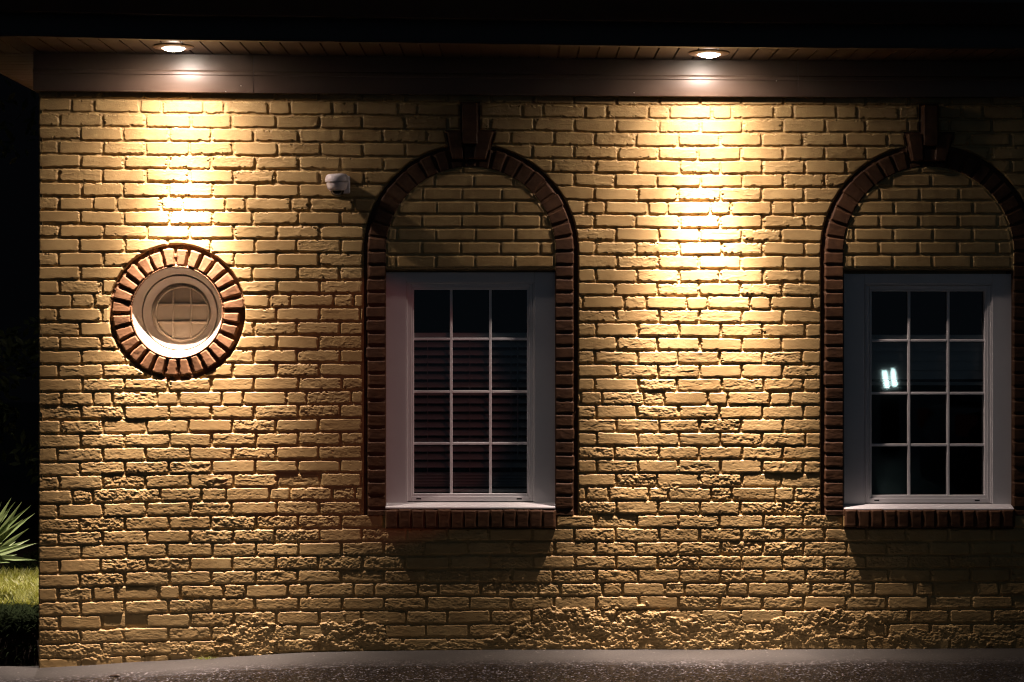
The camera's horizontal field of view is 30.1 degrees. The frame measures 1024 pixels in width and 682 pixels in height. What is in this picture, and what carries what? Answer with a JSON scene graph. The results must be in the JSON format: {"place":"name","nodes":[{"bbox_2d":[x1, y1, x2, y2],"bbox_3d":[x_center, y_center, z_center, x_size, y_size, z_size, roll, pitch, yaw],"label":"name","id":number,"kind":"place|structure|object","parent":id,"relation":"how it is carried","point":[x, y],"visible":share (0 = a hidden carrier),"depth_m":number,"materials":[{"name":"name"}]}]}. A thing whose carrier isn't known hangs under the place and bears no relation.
{"place":"outdoors","nodes":[
{"label":"outdoors","id":0,"kind":"place"},
{"bbox_2d":[0,74,38,401],"label":"sky","id":1,"kind":"structure","parent":0,"point":[19,180],"materials":[{"name":"black"}]},
{"bbox_2d":[0,402,1023,681],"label":"ground","id":2,"kind":"structure","parent":0,"point":[986,664],"depth_m":8.64,"materials":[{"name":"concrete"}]},
{"bbox_2d":[0,500,38,665],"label":"planting bed","id":3,"kind":"object","parent":2,"relation":"on","point":[23,640],"visible":0.06,"depth_m":9.34,"materials":[{"name":"green plant"}]},
{"bbox_2d":[0,500,35,562],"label":"yucca plant","id":4,"kind":"object","parent":3,"relation":"on","point":[7,546],"visible":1,"depth_m":9.90,"materials":[{"name":"green plant"}]},
{"bbox_2d":[0,545,38,665],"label":"border plants","id":5,"kind":"object","parent":3,"relation":"on","point":[25,614],"visible":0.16,"depth_m":9.49,"materials":[{"name":"green plant"}]},
{"bbox_2d":[0,566,38,606],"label":"grass","id":6,"kind":"structure","parent":3,"relation":"on","point":[22,583],"depth_m":10.21,"materials":[{"name":"green plant"}]},
{"bbox_2d":[0,0,1023,667],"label":"brick building","id":7,"kind":"structure","parent":2,"relation":"on","point":[700,282],"depth_m":9.00,"materials":[{"name":"yellow brick"}]},
{"bbox_2d":[153,43,193,51],"bbox_3d":[-1.551,-1.340,8.738,0.188,0.025,0.188,0,0,0],"label":"downlight","id":8,"kind":"object","parent":7,"relation":"attached to","point":[173,47],"visible":1,"depth_m":8.70,"materials":[{"name":"white"}]},
{"bbox_2d":[130,265,224,359],"bbox_3d":[-1.582,-0.136,9.086,0.451,0.451,0.138,0,0,0],"label":"round window","id":9,"kind":"structure","parent":7,"relation":"in","point":[177,312],"depth_m":9.10,"materials":[{"name":"beige paint"}]},
{"bbox_2d":[325,173,349,196],"bbox_3d":[-0.819,-0.730,8.940,0.112,0.110,0.128,0,0,0],"label":"security camera","id":10,"kind":"object","parent":7,"relation":"attached to","point":[338,185],"visible":1,"depth_m":8.90,"materials":[{"name":"grey plastic"}]},
{"bbox_2d":[414,333,526,491],"bbox_3d":[-0.200,0.341,9.130,0.563,0.762,0.069,0,0,0],"label":"window blind","id":11,"kind":"object","parent":7,"relation":"attached to","point":[470,478],"depth_m":9.12,"materials":[{"name":"black"}]},
{"bbox_2d":[386,272,554,507],"bbox_3d":[-0.198,0.233,9.744,0.909,1.244,1.512,0,0,0],"label":"window","id":12,"kind":"structure","parent":7,"relation":"in","point":[416,302],"depth_m":9.06,"materials":[{"name":"white plastic"}]},
{"bbox_2d":[688,49,729,57],"bbox_3d":[0.903,-1.311,8.738,0.188,0.025,0.188,0,0,0],"label":"downlight","id":13,"kind":"object","parent":7,"relation":"attached to","point":[709,53],"visible":1,"depth_m":8.70,"materials":[{"name":"white"}]},
{"bbox_2d":[872,335,982,384],"bbox_3d":[1.994,0.091,9.136,0.563,0.242,0.058,0,0,0],"label":"window blind","id":14,"kind":"object","parent":7,"relation":"attached to","point":[927,360],"depth_m":9.13,"materials":[{"name":"black"}]},
{"bbox_2d":[843,274,1013,509],"bbox_3d":[1.992,0.240,9.744,0.909,1.244,1.512,0,0,0],"label":"window","id":15,"kind":"structure","parent":7,"relation":"in","point":[906,447],"depth_m":9.08,"materials":[{"name":"white plastic"}]}
]}

